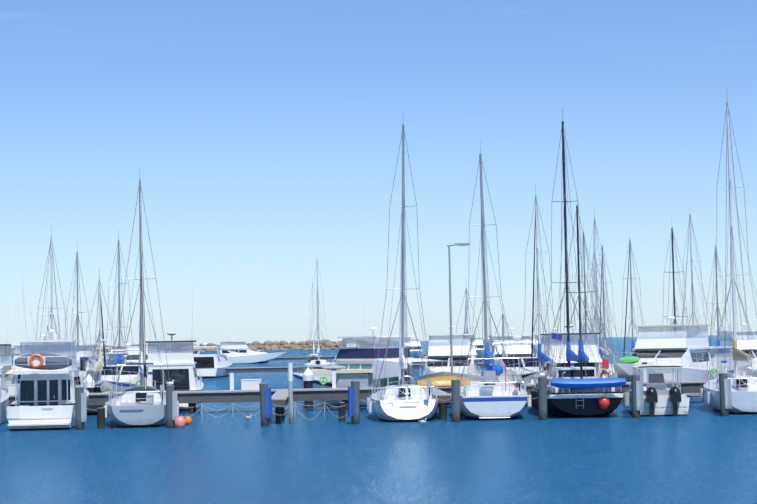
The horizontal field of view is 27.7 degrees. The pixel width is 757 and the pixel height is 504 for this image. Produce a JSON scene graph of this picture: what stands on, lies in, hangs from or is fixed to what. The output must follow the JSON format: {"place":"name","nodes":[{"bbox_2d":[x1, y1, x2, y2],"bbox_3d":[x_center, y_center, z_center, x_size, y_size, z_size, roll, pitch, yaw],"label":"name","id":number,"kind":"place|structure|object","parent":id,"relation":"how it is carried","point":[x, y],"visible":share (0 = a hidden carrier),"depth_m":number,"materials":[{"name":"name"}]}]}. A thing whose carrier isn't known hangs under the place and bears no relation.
{"place":"outdoors","nodes":[
{"label":"outdoors","id":0,"kind":"place"},
{"bbox_2d":[0,334,756,503],"bbox_3d":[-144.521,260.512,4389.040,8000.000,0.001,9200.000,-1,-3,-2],"label":"water surface","id":1,"kind":"object","parent":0,"point":[702,452],"depth_m":50.35,"materials":[{"name":"blue liquid"}]},
{"bbox_2d":[0,376,8,423],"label":"boat","id":2,"kind":"object","parent":1,"relation":"on","point":[4,396],"visible":0.96,"depth_m":78.17,"materials":[{"name":"grey plastic"}]},
{"bbox_2d":[0,312,12,392],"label":"cruiser","id":3,"kind":"object","parent":1,"relation":"on","point":[5,363],"visible":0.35,"depth_m":95.73,"materials":[{"name":"white plastic"}]},
{"bbox_2d":[11,335,31,364],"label":"cruiser","id":4,"kind":"object","parent":1,"relation":"on","point":[19,353],"visible":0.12,"depth_m":288.14,"materials":[{"name":"grey"}]},
{"bbox_2d":[4,304,82,389],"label":"cruiser","id":5,"kind":"object","parent":1,"relation":"on","point":[11,371],"visible":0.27,"depth_m":91.75,"materials":[{"name":"white plastic"}]},
{"bbox_2d":[6,277,88,430],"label":"motorboat","id":6,"kind":"object","parent":1,"relation":"on","point":[50,381],"visible":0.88,"depth_m":73.93,"materials":[{"name":"grey plastic"}]},
{"bbox_2d":[30,307,68,352],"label":"cruiser","id":7,"kind":"object","parent":1,"relation":"on","point":[53,327],"visible":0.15,"depth_m":200.12,"materials":[{"name":"white"}]},
{"bbox_2d":[35,238,67,354],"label":"yacht","id":8,"kind":"object","parent":1,"relation":"on","point":[51,250],"visible":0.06,"depth_m":89.53,"materials":[{"name":"grey metal"}]},
{"bbox_2d":[64,252,92,380],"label":"yacht","id":9,"kind":"object","parent":1,"relation":"on","point":[77,325],"visible":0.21,"depth_m":108.31,"materials":[{"name":"grey"}]},
{"bbox_2d":[54,342,103,379],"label":"cruiser","id":10,"kind":"object","parent":1,"relation":"on","point":[82,367],"visible":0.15,"depth_m":176.46,"materials":[{"name":"grey plastic"}]},
{"bbox_2d":[75,387,86,429],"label":"mooring pile","id":11,"kind":"object","parent":1,"relation":"on","point":[80,407],"visible":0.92,"depth_m":71.26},
{"bbox_2d":[83,374,94,392],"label":"piling","id":12,"kind":"object","parent":1,"relation":"on","point":[90,384],"visible":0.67,"depth_m":87.72,"materials":[{"name":"white plastic"}]},
{"bbox_2d":[83,268,116,413],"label":"yacht","id":13,"kind":"object","parent":1,"relation":"on","point":[98,366],"visible":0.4,"depth_m":91.34,"materials":[{"name":"grey"}]},
{"bbox_2d":[97,408,104,428],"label":"short pile","id":14,"kind":"object","parent":1,"relation":"on","point":[100,418],"visible":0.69,"depth_m":71.85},
{"bbox_2d":[97,340,114,364],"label":"cruiser","id":15,"kind":"object","parent":1,"relation":"on","point":[108,355],"visible":0.17,"depth_m":289.39,"materials":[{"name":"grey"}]},
{"bbox_2d":[97,230,134,381],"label":"yacht","id":16,"kind":"object","parent":1,"relation":"on","point":[119,359],"visible":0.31,"depth_m":109.41,"materials":[{"name":"grey metal"}]},
{"bbox_2d":[93,331,152,392],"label":"cruiser","id":17,"kind":"object","parent":1,"relation":"on","point":[129,373],"visible":0.46,"depth_m":92.96,"materials":[{"name":"white plastic"}]},
{"bbox_2d":[121,341,139,363],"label":"cruiser","id":18,"kind":"object","parent":1,"relation":"on","point":[125,354],"visible":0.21,"depth_m":288.08,"materials":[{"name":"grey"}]},
{"bbox_2d":[103,180,178,427],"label":"sailboat","id":19,"kind":"object","parent":1,"relation":"on","point":[142,405],"visible":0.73,"depth_m":74.05,"materials":[{"name":"grey plastic"}]},
{"bbox_2d":[122,330,164,363],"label":"cruiser","id":20,"kind":"object","parent":1,"relation":"on","point":[132,356],"visible":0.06,"depth_m":186.82,"materials":[{"name":"white plastic"}]},
{"bbox_2d":[166,385,176,427],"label":"mooring pile","id":21,"kind":"object","parent":1,"relation":"on","point":[171,405],"visible":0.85,"depth_m":71.41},
{"bbox_2d":[146,301,203,410],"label":"cruiser","id":22,"kind":"object","parent":1,"relation":"on","point":[181,369],"visible":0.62,"depth_m":91.99,"materials":[{"name":"grey plastic"}]},
{"bbox_2d":[174,414,191,427],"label":"buoys","id":23,"kind":"object","parent":1,"relation":"on","point":[180,421],"visible":0.85,"depth_m":71.35,"materials":[{"name":"pink plastic"}]},
{"bbox_2d":[0,338,388,355],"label":"breakwater rock","id":24,"kind":"object","parent":1,"relation":"on","point":[274,345],"visible":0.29,"depth_m":810.86,"materials":[{"name":"stone"}]},
{"bbox_2d":[182,331,231,377],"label":"cruiser","id":25,"kind":"object","parent":1,"relation":"on","point":[212,365],"visible":0.67,"depth_m":176.67,"materials":[{"name":"white plastic"}]},
{"bbox_2d":[12,363,484,375],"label":"jetty","id":26,"kind":"object","parent":1,"relation":"on","point":[272,369],"depth_m":179.34,"materials":[{"name":"concrete"}]},
{"bbox_2d":[220,336,285,363],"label":"sport cruiser","id":27,"kind":"object","parent":1,"relation":"on","point":[238,353],"visible":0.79,"depth_m":292.43,"materials":[{"name":"grey plastic"}]},
{"bbox_2d":[259,383,271,425],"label":"mooring pile","id":28,"kind":"object","parent":1,"relation":"on","point":[265,403],"visible":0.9,"depth_m":71.52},
{"bbox_2d":[272,390,288,423],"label":"finger jetty","id":29,"kind":"object","parent":1,"relation":"on","point":[280,397],"visible":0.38,"depth_m":73.26,"materials":[{"name":"concrete"}]},
{"bbox_2d":[288,362,292,422],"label":"piling","id":30,"kind":"object","parent":1,"relation":"on","point":[290,378],"visible":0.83,"depth_m":73.89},
{"bbox_2d":[302,367,313,407],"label":"piling","id":31,"kind":"object","parent":1,"relation":"on","point":[308,377],"visible":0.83,"depth_m":89.51,"materials":[{"name":"white plastic"}]},
{"bbox_2d":[305,283,322,361],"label":"yacht","id":32,"kind":"object","parent":1,"relation":"on","point":[313,354],"visible":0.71,"depth_m":301.81,"materials":[{"name":"grey"}]},
{"bbox_2d":[304,260,331,365],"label":"yacht","id":33,"kind":"object","parent":1,"relation":"on","point":[316,362],"visible":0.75,"depth_m":198.15,"materials":[{"name":"grey"}]},
{"bbox_2d":[310,365,372,387],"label":"boat","id":34,"kind":"object","parent":1,"relation":"on","point":[328,369],"visible":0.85,"depth_m":90.02,"materials":[{"name":"beige plastic"}]},
{"bbox_2d":[338,402,345,421],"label":"short pile","id":35,"kind":"object","parent":1,"relation":"on","point":[341,410],"visible":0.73,"depth_m":74.16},
{"bbox_2d":[271,354,427,360],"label":"jetty","id":36,"kind":"object","parent":1,"relation":"on","point":[305,358],"depth_m":297.14,"materials":[{"name":"wood"}]},
{"bbox_2d":[348,381,359,423],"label":"mooring pile","id":37,"kind":"object","parent":1,"relation":"on","point":[354,401],"visible":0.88,"depth_m":71.69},
{"bbox_2d":[166,371,545,422],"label":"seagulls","id":38,"kind":"object","parent":1,"relation":"on","point":[419,421],"visible":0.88,"depth_m":71.60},
{"bbox_2d":[9,380,709,413],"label":"jetty","id":39,"kind":"object","parent":1,"relation":"on","point":[191,398],"visible":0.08,"depth_m":85.81,"materials":[{"name":"concrete"}]},
{"bbox_2d":[0,361,726,394],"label":"dock furniture","id":40,"kind":"object","parent":39,"relation":"on","point":[249,384],"visible":0.46,"depth_m":87.24,"materials":[{"name":"white"}]},
{"bbox_2d":[415,376,476,385],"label":"kayak","id":41,"kind":"object","parent":39,"relation":"on","point":[442,380],"visible":0.6,"depth_m":86.33,"materials":[{"name":"yellow plastic"}]},
{"bbox_2d":[447,243,469,375],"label":"lamp post","id":42,"kind":"object","parent":39,"relation":"on","point":[450,308],"visible":0.96,"depth_m":87.56,"materials":[{"name":"painted metal"},{"name":"galvanised steel"}]},
{"bbox_2d":[292,283,445,405],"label":"cruiser","id":43,"kind":"object","parent":1,"relation":"on","point":[360,357],"visible":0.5,"depth_m":91.68,"materials":[{"name":"white plastic"}]},
{"bbox_2d":[367,123,438,421],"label":"white sloop","id":44,"kind":"object","parent":1,"relation":"on","point":[402,402],"visible":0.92,"depth_m":75.59,"materials":[{"name":"grey plastic"}]},
{"bbox_2d":[87,389,719,426],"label":"rope fence","id":45,"kind":"object","parent":1,"relation":"on","point":[313,405],"visible":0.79,"depth_m":71.74,"materials":[{"name":"beige"}]},
{"bbox_2d":[404,339,424,358],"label":"cruiser","id":46,"kind":"object","parent":1,"relation":"on","point":[414,351],"visible":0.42,"depth_m":288.40,"materials":[{"name":"grey plastic"}]},
{"bbox_2d":[423,387,450,413],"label":"finger jetty","id":47,"kind":"object","parent":1,"relation":"on","point":[442,395],"visible":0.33,"depth_m":73.81,"materials":[{"name":"concrete"}]},
{"bbox_2d":[439,403,446,419],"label":"piling","id":48,"kind":"object","parent":1,"relation":"in","point":[442,411],"visible":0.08,"depth_m":73.79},
{"bbox_2d":[418,294,482,403],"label":"cruiser","id":49,"kind":"object","parent":1,"relation":"on","point":[442,367],"visible":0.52,"depth_m":95.59,"materials":[{"name":"grey plastic"}]},
{"bbox_2d":[451,380,459,421],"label":"mooring pile","id":50,"kind":"object","parent":1,"relation":"on","point":[455,395],"visible":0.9,"depth_m":71.89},
{"bbox_2d":[455,287,483,378],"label":"yacht","id":51,"kind":"object","parent":1,"relation":"on","point":[466,319],"visible":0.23,"depth_m":107.25,"materials":[{"name":"grey metal"}]},
{"bbox_2d":[466,335,483,359],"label":"cruiser","id":52,"kind":"object","parent":1,"relation":"on","point":[479,352],"visible":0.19,"depth_m":289.64,"materials":[{"name":"grey plastic"}]},
{"bbox_2d":[450,151,531,419],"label":"sailboat","id":53,"kind":"object","parent":1,"relation":"on","point":[490,396],"visible":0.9,"depth_m":73.25,"materials":[{"name":"white plastic"}]},
{"bbox_2d":[492,304,516,356],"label":"yacht","id":54,"kind":"object","parent":1,"relation":"on","point":[503,331],"visible":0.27,"depth_m":108.21,"materials":[{"name":"grey"}]},
{"bbox_2d":[488,302,533,356],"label":"cruiser","id":55,"kind":"object","parent":1,"relation":"on","point":[518,352],"visible":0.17,"depth_m":109.42,"materials":[{"name":"white plastic"}]},
{"bbox_2d":[491,309,550,383],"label":"cruiser","id":56,"kind":"object","parent":1,"relation":"on","point":[527,373],"visible":0.25,"depth_m":93.97,"materials":[{"name":"white plastic"}]},
{"bbox_2d":[538,377,546,419],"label":"mooring pile","id":57,"kind":"object","parent":1,"relation":"on","point":[542,392],"visible":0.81,"depth_m":71.98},
{"bbox_2d":[520,184,565,390],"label":"yacht","id":58,"kind":"object","parent":1,"relation":"on","point":[541,355],"visible":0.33,"depth_m":91.39,"materials":[{"name":"grey"}]},
{"bbox_2d":[550,332,561,358],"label":"flag staff","id":59,"kind":"object","parent":58,"relation":"attached to","point":[554,335],"visible":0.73,"depth_m":90.94,"materials":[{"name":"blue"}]},
{"bbox_2d":[533,316,577,356],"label":"cruiser","id":60,"kind":"object","parent":1,"relation":"on","point":[542,347],"visible":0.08,"depth_m":123.14,"materials":[{"name":"white plastic"}]},
{"bbox_2d":[540,289,601,377],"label":"cruiser","id":61,"kind":"object","parent":1,"relation":"on","point":[594,348],"visible":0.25,"depth_m":92.87,"materials":[{"name":"white plastic"}]},
{"bbox_2d":[531,108,629,417],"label":"sailboat","id":62,"kind":"object","parent":1,"relation":"on","point":[579,392],"visible":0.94,"depth_m":75.15,"materials":[{"name":"black plastic"}]},
{"bbox_2d":[573,230,612,377],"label":"yacht","id":63,"kind":"object","parent":1,"relation":"on","point":[585,301],"visible":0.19,"depth_m":108.54,"materials":[{"name":"grey"}]},
{"bbox_2d":[584,253,612,374],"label":"yacht","id":64,"kind":"object","parent":1,"relation":"on","point":[596,307],"visible":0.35,"depth_m":111.58,"materials":[{"name":"grey metal"}]},
{"bbox_2d":[587,211,621,373],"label":"yacht","id":65,"kind":"object","parent":1,"relation":"on","point":[594,244],"visible":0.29,"depth_m":123.69,"materials":[{"name":"grey"}]},
{"bbox_2d":[593,246,620,365],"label":"yacht","id":66,"kind":"object","parent":1,"relation":"on","point":[603,302],"visible":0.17,"depth_m":127.65,"materials":[{"name":"grey"}]},
{"bbox_2d":[619,240,648,362],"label":"yacht","id":67,"kind":"object","parent":1,"relation":"on","point":[632,310],"visible":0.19,"depth_m":129.88,"materials":[{"name":"grey metal"}]},
{"bbox_2d":[631,375,643,417],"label":"mooring pile","id":68,"kind":"object","parent":1,"relation":"on","point":[637,395],"visible":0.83,"depth_m":72.13,"materials":[{"name":"white plastic"}]},
{"bbox_2d":[628,364,689,416],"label":"motorboat","id":69,"kind":"object","parent":1,"relation":"on","point":[660,398],"visible":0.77,"depth_m":73.36,"materials":[{"name":"grey plastic"}]},
{"bbox_2d":[613,280,733,396],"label":"motor yacht","id":70,"kind":"object","parent":1,"relation":"on","point":[689,355],"visible":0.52,"depth_m":95.17,"materials":[{"name":"grey plastic"}]},
{"bbox_2d":[663,227,693,337],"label":"yacht","id":71,"kind":"object","parent":1,"relation":"on","point":[674,298],"visible":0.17,"depth_m":106.81,"materials":[{"name":"grey metal"}]},
{"bbox_2d":[681,215,717,352],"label":"yacht","id":72,"kind":"object","parent":1,"relation":"on","point":[692,287],"visible":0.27,"depth_m":122.07,"materials":[{"name":"grey metal"}]},
{"bbox_2d":[719,373,731,415],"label":"mooring pile","id":73,"kind":"object","parent":1,"relation":"on","point":[725,394],"visible":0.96,"depth_m":72.28,"materials":[{"name":"white plastic"}]},
{"bbox_2d":[706,242,746,375],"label":"yacht","id":74,"kind":"object","parent":1,"relation":"on","point":[715,261],"visible":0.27,"depth_m":109.86,"materials":[{"name":"grey metal"}]},
{"bbox_2d":[700,101,756,413],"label":"yacht","id":75,"kind":"object","parent":1,"relation":"on","point":[744,393],"visible":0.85,"depth_m":78.24,"materials":[{"name":"grey"}]},
{"bbox_2d":[716,294,756,375],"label":"cruiser","id":76,"kind":"object","parent":1,"relation":"on","point":[751,349],"visible":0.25,"depth_m":110.72,"materials":[{"name":"grey plastic"}]},
{"bbox_2d":[750,353,756,377],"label":"cruiser","id":77,"kind":"object","parent":1,"relation":"on","point":[754,365],"visible":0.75,"depth_m":100.55,"materials":[{"name":"white plastic"}]},
{"bbox_2d":[0,0,756,347],"label":"sky","id":78,"kind":"structure","parent":0,"point":[261,138],"materials":[{"name":"blue"}]}
]}

